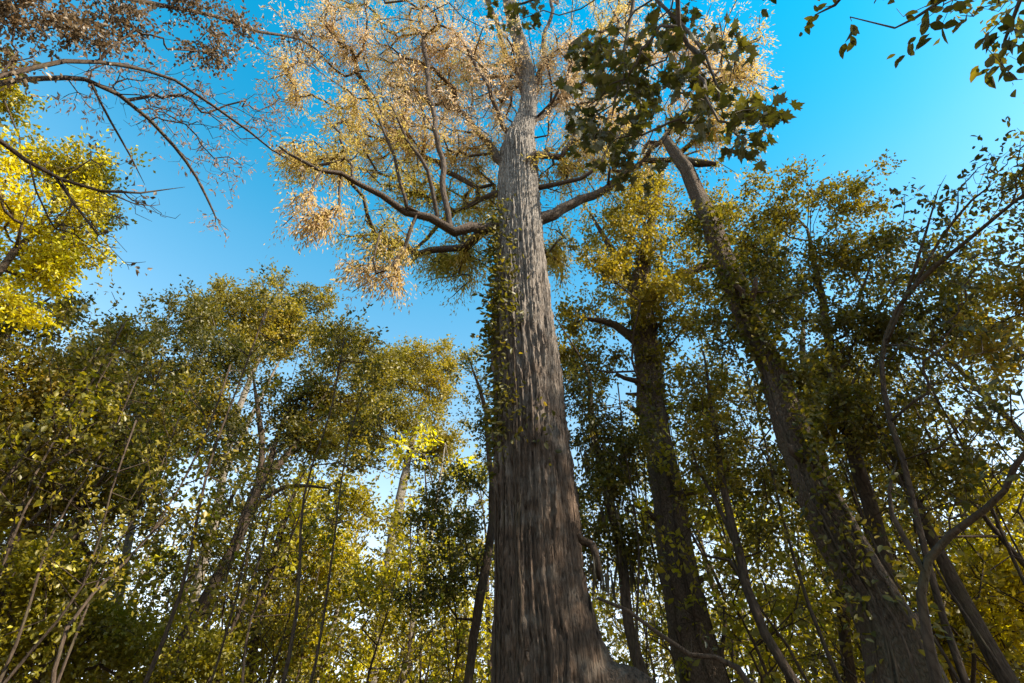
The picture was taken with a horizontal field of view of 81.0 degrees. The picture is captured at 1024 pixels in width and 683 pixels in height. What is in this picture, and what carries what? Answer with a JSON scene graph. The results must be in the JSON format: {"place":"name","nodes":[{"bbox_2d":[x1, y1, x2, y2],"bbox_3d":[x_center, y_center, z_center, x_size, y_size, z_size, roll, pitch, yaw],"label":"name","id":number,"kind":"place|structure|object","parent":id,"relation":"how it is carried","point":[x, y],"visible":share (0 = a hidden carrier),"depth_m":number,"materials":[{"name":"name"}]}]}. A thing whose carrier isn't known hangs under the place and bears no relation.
{"place":"outdoors","nodes":[
{"label":"outdoors","id":0,"kind":"place"},
{"bbox_2d":[0,0,1023,682],"label":"sky","id":1,"kind":"structure","parent":0,"point":[926,110],"materials":[{"name":"blue"}]},
{"bbox_3d":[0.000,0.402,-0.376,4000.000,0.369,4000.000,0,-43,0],"label":"ground","id":2,"kind":"structure","parent":0,"visible":0},
{"bbox_2d":[0,274,95,368],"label":"dull tree","id":3,"kind":"object","parent":2,"relation":"on","point":[7,333],"visible":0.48,"depth_m":12.06,"materials":[{"name":"green plant"}]},
{"bbox_2d":[0,346,125,625],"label":"understorey tree","id":4,"kind":"object","parent":2,"relation":"on","point":[8,382],"visible":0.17,"depth_m":10.34,"materials":[{"name":"green plant"}]},
{"bbox_2d":[0,61,155,346],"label":"yellow tree","id":5,"kind":"object","parent":2,"relation":"on","point":[54,256],"visible":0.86,"depth_m":11.02,"materials":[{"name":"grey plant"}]},
{"bbox_2d":[0,315,163,575],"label":"thin sapling","id":6,"kind":"object","parent":2,"relation":"on","point":[23,468],"visible":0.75,"depth_m":9.73,"materials":[{"name":"green plant"}]},
{"bbox_2d":[0,279,178,564],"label":"thin sapling","id":7,"kind":"object","parent":2,"relation":"on","point":[139,354],"visible":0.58,"depth_m":11.16,"materials":[{"name":"green plant"}]},
{"bbox_2d":[0,345,179,682],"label":"thin sapling","id":8,"kind":"object","parent":2,"relation":"on","point":[121,507],"visible":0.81,"depth_m":9.18,"materials":[{"name":"green plant"}]},
{"bbox_2d":[0,136,182,275],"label":"bare branched tree","id":9,"kind":"object","parent":2,"relation":"on","point":[57,178],"visible":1,"depth_m":4.79,"materials":[{"name":"brown plant"}]},
{"bbox_2d":[3,402,180,682],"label":"thin sapling","id":10,"kind":"object","parent":2,"relation":"on","point":[105,547],"visible":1,"depth_m":6.85,"materials":[{"name":"green plant"}]},
{"bbox_2d":[1,320,183,682],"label":"thin sapling","id":11,"kind":"object","parent":2,"relation":"on","point":[136,425],"visible":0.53,"depth_m":10.71,"materials":[{"name":"green plant"}]},
{"bbox_2d":[0,338,187,679],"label":"shaded tree","id":12,"kind":"object","parent":2,"relation":"on","point":[28,399],"visible":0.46,"depth_m":10.72,"materials":[{"name":"green plant"}]},
{"bbox_2d":[0,298,194,682],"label":"understorey tree","id":13,"kind":"object","parent":2,"relation":"on","point":[26,427],"visible":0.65,"depth_m":9.35,"materials":[{"name":"green plant"}]},
{"bbox_2d":[0,348,213,682],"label":"understorey tree","id":14,"kind":"object","parent":2,"relation":"on","point":[16,472],"visible":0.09,"depth_m":10.77,"materials":[{"name":"green plant"}]},
{"bbox_2d":[26,511,187,682],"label":"background tree","id":15,"kind":"object","parent":2,"relation":"on","point":[149,564],"visible":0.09,"depth_m":19.45,"materials":[{"name":"green plant"}]},
{"bbox_2d":[0,297,215,559],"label":"background tree","id":16,"kind":"object","parent":2,"relation":"on","point":[72,348],"visible":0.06,"depth_m":15.38,"materials":[{"name":"green plant"}]},
{"bbox_2d":[0,369,220,682],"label":"understorey tree","id":17,"kind":"object","parent":2,"relation":"on","point":[85,400],"visible":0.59,"depth_m":9.17,"materials":[{"name":"green plant"}]},
{"bbox_2d":[0,349,235,676],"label":"background tree","id":18,"kind":"object","parent":2,"relation":"on","point":[184,467],"visible":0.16,"depth_m":14.84,"materials":[{"name":"green plant"}]},
{"bbox_2d":[56,382,196,682],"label":"thin sapling","id":19,"kind":"object","parent":2,"relation":"on","point":[153,516],"visible":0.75,"depth_m":9.03,"materials":[{"name":"green plant"}]},
{"bbox_2d":[0,526,278,682],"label":"sunlit bush","id":20,"kind":"object","parent":2,"relation":"on","point":[106,632],"visible":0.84,"depth_m":8.52,"materials":[{"name":"green plant"}]},
{"bbox_2d":[22,274,279,682],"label":"rounded tree","id":21,"kind":"object","parent":2,"relation":"on","point":[196,364],"visible":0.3,"depth_m":16.67,"materials":[{"name":"green plant"}]},
{"bbox_2d":[0,24,305,246],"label":"second cypress","id":22,"kind":"object","parent":2,"relation":"on","point":[93,84],"visible":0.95,"depth_m":8.71,"materials":[{"name":"brown plant"}]},
{"bbox_2d":[76,506,233,681],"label":"background tree","id":23,"kind":"object","parent":2,"relation":"on","point":[139,568],"visible":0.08,"depth_m":25.31,"materials":[{"name":"green plant"}]},
{"bbox_2d":[51,351,288,682],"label":"thin sapling","id":24,"kind":"object","parent":2,"relation":"on","point":[199,436],"visible":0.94,"depth_m":8.63,"materials":[{"name":"green plant"}]},
{"bbox_2d":[0,0,343,180],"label":"brown leaved tree","id":25,"kind":"object","parent":2,"relation":"on","point":[75,34],"visible":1,"depth_m":6.83,"materials":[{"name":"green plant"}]},
{"bbox_2d":[78,408,338,682],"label":"background tree","id":26,"kind":"object","parent":2,"relation":"on","point":[159,576],"visible":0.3,"depth_m":16.06,"materials":[{"name":"green plant"}]},
{"bbox_2d":[116,454,311,679],"bbox_3d":[-8.018,8.530,16.237,4.366,11.278,4.352,16,-46,-17],"label":"background tree","id":27,"kind":"object","parent":2,"relation":"on","point":[166,588],"visible":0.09,"depth_m":17.23,"materials":[{"name":"green plant"}]},
{"bbox_2d":[78,470,350,682],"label":"understorey tree","id":28,"kind":"object","parent":2,"relation":"on","point":[285,566],"visible":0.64,"depth_m":11.18,"materials":[{"name":"green plant"}]},
{"bbox_2d":[100,494,339,682],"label":"understorey tree","id":29,"kind":"object","parent":2,"relation":"on","point":[323,496],"visible":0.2,"depth_m":14.00,"materials":[{"name":"green plant"}]},
{"bbox_2d":[143,265,316,682],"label":"thin sapling","id":30,"kind":"object","parent":2,"relation":"on","point":[171,618],"visible":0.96,"depth_m":10.44,"materials":[{"name":"green plant"}]},
{"bbox_2d":[165,463,308,680],"bbox_3d":[-4.920,5.256,9.754,1.957,7.108,1.930,34,-53,-31],"label":"thin sapling","id":31,"kind":"object","parent":2,"relation":"on","point":[228,579],"visible":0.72,"depth_m":10.67,"materials":[{"name":"green plant"}]},
{"bbox_2d":[178,434,304,671],"bbox_3d":[-5.374,4.908,10.314,1.867,8.309,1.908,-3,-43,3],"label":"thin sapling","id":32,"kind":"object","parent":2,"relation":"on","point":[216,552],"visible":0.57,"depth_m":11.60,"materials":[{"name":"green plant"}]},
{"bbox_2d":[133,453,376,682],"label":"background tree","id":33,"kind":"object","parent":2,"relation":"on","point":[310,480],"visible":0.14,"depth_m":20.33,"materials":[{"name":"green plant"}]},
{"bbox_2d":[201,426,315,682],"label":"thin sapling","id":34,"kind":"object","parent":2,"relation":"on","point":[258,470],"visible":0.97,"depth_m":9.32,"materials":[{"name":"green plant"}]},
{"bbox_2d":[175,257,343,674],"bbox_3d":[-9.221,4.288,17.552,5.611,19.104,4.981,0,-43,0],"label":"tall crowned tree","id":35,"kind":"object","parent":2,"relation":"on","point":[237,298],"visible":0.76,"depth_m":21.48,"materials":[{"name":"green plant"}]},
{"bbox_2d":[193,452,342,682],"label":"thin sapling","id":36,"kind":"object","parent":2,"relation":"on","point":[255,597],"visible":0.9,"depth_m":9.41,"materials":[{"name":"green plant"}]},
{"bbox_2d":[192,515,381,682],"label":"understorey tree","id":37,"kind":"object","parent":2,"relation":"on","point":[333,670],"visible":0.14,"depth_m":15.71,"materials":[{"name":"green plant"}]},
{"bbox_2d":[209,536,367,682],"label":"understorey tree","id":38,"kind":"object","parent":2,"relation":"on","point":[321,587],"visible":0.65,"depth_m":11.93,"materials":[{"name":"green plant"}]},
{"bbox_2d":[154,304,424,682],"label":"forking tree","id":39,"kind":"object","parent":2,"relation":"on","point":[293,415],"visible":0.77,"depth_m":14.62,"materials":[{"name":"green plant"}]},
{"bbox_2d":[199,462,389,682],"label":"background tree","id":40,"kind":"object","parent":2,"relation":"on","point":[320,680],"visible":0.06,"depth_m":18.97,"materials":[{"name":"green plant"}]},
{"bbox_2d":[225,561,383,682],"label":"understorey tree","id":41,"kind":"object","parent":2,"relation":"on","point":[290,629],"visible":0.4,"depth_m":12.51,"materials":[{"name":"green plant"}]},
{"bbox_2d":[189,456,424,682],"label":"sunlit understorey tree","id":42,"kind":"object","parent":2,"relation":"on","point":[357,495],"visible":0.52,"depth_m":14.36,"materials":[{"name":"green plant"}]},
{"bbox_2d":[269,304,398,682],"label":"thin sapling","id":43,"kind":"object","parent":2,"relation":"on","point":[362,463],"visible":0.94,"depth_m":9.95,"materials":[{"name":"green plant"}]},
{"bbox_2d":[238,474,438,682],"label":"background tree","id":44,"kind":"object","parent":2,"relation":"on","point":[361,666],"visible":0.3,"depth_m":15.21,"materials":[{"name":"green plant"}]},
{"bbox_2d":[299,359,417,682],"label":"thin sapling","id":45,"kind":"object","parent":2,"relation":"on","point":[336,523],"visible":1,"depth_m":9.20,"materials":[{"name":"green plant"}]},
{"bbox_2d":[283,331,488,682],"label":"golden olive tree","id":46,"kind":"object","parent":2,"relation":"on","point":[431,370],"visible":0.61,"depth_m":23.50,"materials":[{"name":"green plant"}]},
{"bbox_2d":[312,540,468,682],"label":"understorey tree","id":47,"kind":"object","parent":2,"relation":"on","point":[378,604],"visible":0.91,"depth_m":9.72,"materials":[{"name":"green plant"}]},
{"bbox_2d":[363,507,440,682],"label":"thin sapling","id":48,"kind":"object","parent":2,"relation":"on","point":[389,624],"visible":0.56,"depth_m":12.00,"materials":[{"name":"green plant"}]},
{"bbox_2d":[320,414,493,682],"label":"background tree","id":49,"kind":"object","parent":2,"relation":"on","point":[419,443],"visible":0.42,"depth_m":15.80,"materials":[{"name":"green plant"}]},
{"bbox_2d":[330,557,493,682],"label":"understorey tree","id":50,"kind":"object","parent":2,"relation":"on","point":[378,674],"visible":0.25,"depth_m":13.88,"materials":[{"name":"green plant"}]},
{"bbox_2d":[341,455,491,682],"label":"background tree","id":51,"kind":"object","parent":2,"relation":"on","point":[378,537],"visible":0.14,"depth_m":21.99,"materials":[{"name":"green plant"}]},
{"bbox_2d":[370,587,491,682],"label":"understorey tree","id":52,"kind":"object","parent":2,"relation":"on","point":[395,630],"visible":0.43,"depth_m":13.51,"materials":[{"name":"green plant"}]},
{"bbox_2d":[377,346,493,682],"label":"thin leafed tree","id":53,"kind":"object","parent":2,"relation":"on","point":[468,528],"visible":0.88,"depth_m":11.27,"materials":[{"name":"green plant"}]},
{"bbox_2d":[383,460,493,682],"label":"background tree","id":54,"kind":"object","parent":2,"relation":"on","point":[434,475],"visible":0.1,"depth_m":20.84,"materials":[{"name":"green plant"}]},
{"bbox_2d":[409,582,474,682],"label":"thin sapling","id":55,"kind":"object","parent":2,"relation":"on","point":[463,649],"visible":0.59,"depth_m":10.59,"materials":[{"name":"green plant"}]},
{"bbox_2d":[392,454,493,682],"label":"background tree","id":56,"kind":"object","parent":2,"relation":"on","point":[446,675],"visible":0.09,"depth_m":19.41,"materials":[{"name":"green plant"}]},
{"bbox_2d":[407,512,489,680],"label":"thin sapling","id":57,"kind":"object","parent":2,"relation":"on","point":[462,624],"visible":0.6,"depth_m":10.68,"materials":[{"name":"green plant"}]},
{"bbox_2d":[456,571,493,682],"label":"understorey tree","id":58,"kind":"object","parent":2,"relation":"on","point":[489,667],"visible":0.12,"depth_m":13.15,"materials":[{"name":"green plant"}]},
{"bbox_2d":[242,0,783,682],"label":"bald cypress","id":59,"kind":"object","parent":2,"relation":"on","point":[562,636],"visible":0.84,"depth_m":11.36,"materials":[{"name":"brown plant"}]},
{"bbox_2d":[470,188,561,682],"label":"climbing vine","id":60,"kind":"object","parent":59,"relation":"attached to","point":[490,307],"visible":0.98,"depth_m":7.72,"materials":[{"name":"green plant"}]},
{"bbox_2d":[554,315,673,675],"bbox_3d":[1.460,2.706,8.450,2.010,9.132,1.586,0,-43,0],"label":"vine hung tree","id":61,"kind":"object","parent":2,"relation":"on","point":[615,450],"visible":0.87,"depth_m":8.80,"materials":[{"name":"green plant"}]},
{"bbox_2d":[577,439,655,609],"bbox_3d":[1.397,2.515,8.686,1.163,2.638,0.831,24,-48,-24],"label":"hanging moss","id":62,"kind":"object","parent":61,"relation":"hanging from","point":[632,577],"visible":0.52,"depth_m":8.34,"materials":[{"name":"green plant"}]},
{"bbox_2d":[573,378,667,669],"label":"thin sapling","id":63,"kind":"object","parent":2,"relation":"on","point":[599,489],"visible":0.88,"depth_m":8.64,"materials":[{"name":"green plant"}]},
{"bbox_2d":[589,563,669,681],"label":"understorey tree","id":64,"kind":"object","parent":2,"relation":"on","point":[610,628],"visible":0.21,"depth_m":14.12,"materials":[{"name":"green plant"}]},
{"bbox_2d":[602,542,673,682],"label":"thin sapling","id":65,"kind":"object","parent":2,"relation":"on","point":[655,664],"visible":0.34,"depth_m":10.38,"materials":[{"name":"green plant"}]},
{"bbox_2d":[485,0,804,197],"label":"maple tree","id":66,"kind":"object","parent":2,"relation":"on","point":[611,85],"visible":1,"depth_m":3.25,"materials":[{"name":"green plant"}]},
{"bbox_2d":[574,435,720,682],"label":"background tree","id":67,"kind":"object","parent":2,"relation":"on","point":[605,639],"visible":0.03,"depth_m":18.75,"materials":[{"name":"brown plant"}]},
{"bbox_2d":[593,535,714,682],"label":"understorey tree","id":68,"kind":"object","parent":2,"relation":"on","point":[619,633],"visible":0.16,"depth_m":16.04,"materials":[{"name":"green plant"}]},
{"bbox_2d":[550,112,782,682],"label":"straight tree","id":69,"kind":"object","parent":2,"relation":"on","point":[616,268],"visible":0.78,"depth_m":12.25,"materials":[{"name":"green plant"}]},
{"bbox_2d":[616,259,730,682],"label":"climbing vine","id":70,"kind":"object","parent":69,"relation":"attached to","point":[628,316],"visible":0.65,"depth_m":11.12,"materials":[{"name":"green plant"}]},
{"bbox_2d":[597,577,750,682],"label":"branching sapling","id":71,"kind":"object","parent":2,"relation":"on","point":[735,666],"visible":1,"depth_m":5.00,"materials":[{"name":"brown plant"}]},
{"bbox_2d":[578,421,843,682],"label":"understorey tree","id":72,"kind":"object","parent":2,"relation":"on","point":[797,613],"visible":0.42,"depth_m":8.71,"materials":[{"name":"green plant"}]},
{"bbox_2d":[579,389,849,682],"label":"understorey tree","id":73,"kind":"object","parent":2,"relation":"on","point":[782,558],"visible":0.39,"depth_m":8.45,"materials":[{"name":"green plant"}]},
{"bbox_2d":[609,411,828,681],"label":"background tree","id":74,"kind":"object","parent":2,"relation":"on","point":[669,663],"visible":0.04,"depth_m":18.02,"materials":[{"name":"green plant"}]},
{"bbox_2d":[640,429,811,680],"bbox_3d":[3.728,4.638,9.209,2.027,7.468,2.056,-34,-53,31],"label":"thin sapling","id":75,"kind":"object","parent":2,"relation":"on","point":[754,560],"visible":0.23,"depth_m":10.14,"materials":[{"name":"green plant"}]},
{"bbox_2d":[661,349,803,682],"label":"forked sapling","id":76,"kind":"object","parent":2,"relation":"on","point":[729,519],"visible":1,"depth_m":7.75,"materials":[{"name":"green plant"}]},
{"bbox_2d":[667,399,808,682],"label":"thin sapling","id":77,"kind":"object","parent":2,"relation":"on","point":[718,553],"visible":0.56,"depth_m":8.36,"materials":[{"name":"green plant"}]},
{"bbox_2d":[666,501,833,682],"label":"background tree","id":78,"kind":"object","parent":2,"relation":"on","point":[699,556],"visible":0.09,"depth_m":18.18,"materials":[{"name":"green plant"}]},
{"bbox_2d":[672,308,842,682],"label":"thin sapling","id":79,"kind":"object","parent":2,"relation":"on","point":[828,655],"visible":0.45,"depth_m":8.08,"materials":[{"name":"green plant"}]},
{"bbox_2d":[698,474,864,682],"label":"background tree","id":80,"kind":"object","parent":2,"relation":"on","point":[814,673],"visible":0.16,"depth_m":13.30,"materials":[{"name":"green plant"}]},
{"bbox_2d":[661,135,949,682],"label":"leaning tree","id":81,"kind":"object","parent":2,"relation":"on","point":[686,166],"visible":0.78,"depth_m":7.10,"materials":[{"name":"brown plant"}]},
{"bbox_2d":[679,182,953,682],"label":"climbing vine","id":82,"kind":"object","parent":81,"relation":"attached to","point":[818,450],"visible":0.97,"depth_m":6.31,"materials":[{"name":"green plant"}]},
{"bbox_2d":[669,322,961,682],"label":"dark tree","id":83,"kind":"object","parent":2,"relation":"on","point":[849,660],"visible":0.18,"depth_m":11.95,"materials":[{"name":"green plant"}]},
{"bbox_2d":[686,148,1001,588],"bbox_3d":[5.864,0.639,9.590,4.058,13.655,3.056,-9,-44,10],"label":"leafy tree","id":84,"kind":"object","parent":2,"relation":"on","point":[838,253],"visible":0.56,"depth_m":10.59,"materials":[{"name":"green plant"}]},
{"bbox_2d":[758,356,960,682],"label":"thin sapling","id":85,"kind":"object","parent":2,"relation":"on","point":[882,509],"visible":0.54,"depth_m":8.15,"materials":[{"name":"green plant"}]},
{"bbox_2d":[729,453,997,682],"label":"understorey tree","id":86,"kind":"object","parent":2,"relation":"on","point":[842,605],"visible":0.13,"depth_m":11.60,"materials":[{"name":"green plant"}]},
{"bbox_2d":[723,378,1023,682],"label":"understorey tree","id":87,"kind":"object","parent":2,"relation":"on","point":[1007,654],"visible":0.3,"depth_m":8.79,"materials":[{"name":"green plant"}]},
{"bbox_2d":[733,358,1022,681],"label":"background tree","id":88,"kind":"object","parent":2,"relation":"on","point":[929,429],"visible":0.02,"depth_m":14.53,"materials":[{"name":"green plant"}]},
{"bbox_2d":[750,497,1023,682],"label":"understorey tree","id":89,"kind":"object","parent":2,"relation":"on","point":[839,629],"visible":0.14,"depth_m":10.93,"materials":[{"name":"green plant"}]},
{"bbox_2d":[761,0,1023,96],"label":"overhanging tree","id":90,"kind":"object","parent":2,"relation":"on","point":[987,41],"visible":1,"depth_m":2.52,"materials":[{"name":"green plant"}]},
{"bbox_2d":[800,356,1019,682],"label":"slanting tree","id":91,"kind":"object","parent":2,"relation":"on","point":[956,586],"visible":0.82,"depth_m":7.98,"materials":[{"name":"green plant"}]},
{"bbox_2d":[813,365,1010,682],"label":"thin sapling","id":92,"kind":"object","parent":2,"relation":"on","point":[957,494],"visible":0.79,"depth_m":7.71,"materials":[{"name":"green plant"}]},
{"bbox_2d":[810,287,1023,679],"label":"understorey tree","id":93,"kind":"object","parent":2,"relation":"on","point":[989,523],"visible":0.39,"depth_m":8.79,"materials":[{"name":"green plant"}]},
{"bbox_2d":[854,457,993,675],"bbox_3d":[6.418,4.576,8.314,1.716,6.232,1.692,-16,-45,16],"label":"thin sapling","id":94,"kind":"object","parent":2,"relation":"on","point":[943,594],"visible":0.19,"depth_m":9.23,"materials":[{"name":"green plant"}]},
{"bbox_2d":[851,253,1023,561],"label":"background tree","id":95,"kind":"object","parent":2,"relation":"on","point":[1016,425],"visible":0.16,"depth_m":15.66,"materials":[{"name":"green plant"}]},
{"bbox_2d":[853,318,1023,584],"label":"thin sapling","id":96,"kind":"object","parent":2,"relation":"on","point":[945,412],"visible":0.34,"depth_m":8.70,"materials":[{"name":"green plant"}]},
{"bbox_2d":[866,116,1023,682],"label":"leafy tree","id":97,"kind":"object","parent":2,"relation":"on","point":[920,278],"visible":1,"depth_m":6.90,"materials":[{"name":"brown plant"}]},
{"bbox_2d":[875,191,1023,539],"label":"background tree","id":98,"kind":"object","parent":2,"relation":"on","point":[956,225],"visible":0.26,"depth_m":15.47,"materials":[{"name":"green plant"}]},
{"bbox_2d":[881,450,1023,682],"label":"arching sapling","id":99,"kind":"object","parent":2,"relation":"on","point":[924,565],"visible":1,"depth_m":4.15,"materials":[{"name":"brown plant"}]},
{"bbox_2d":[885,365,1023,558],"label":"thin sapling","id":100,"kind":"object","parent":2,"relation":"on","point":[997,477],"visible":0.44,"depth_m":9.75,"materials":[{"name":"green plant"}]},
{"bbox_2d":[893,442,1023,682],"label":"sunlit bush","id":101,"kind":"object","parent":2,"relation":"on","point":[1007,566],"visible":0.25,"depth_m":9.92,"materials":[{"name":"green plant"}]},
{"bbox_2d":[896,380,1023,665],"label":"background tree","id":102,"kind":"object","parent":2,"relation":"on","point":[946,425],"visible":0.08,"depth_m":14.69,"materials":[{"name":"green plant"}]},
{"bbox_2d":[933,0,1023,103],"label":"background tree","id":103,"kind":"object","parent":2,"relation":"on","point":[1019,26],"visible":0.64,"depth_m":13.36,"materials":[{"name":"green plant"}]},
{"bbox_2d":[935,163,1023,393],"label":"russet tree","id":104,"kind":"object","parent":2,"relation":"on","point":[1014,295],"visible":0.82,"depth_m":8.38,"materials":[{"name":"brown plant"}]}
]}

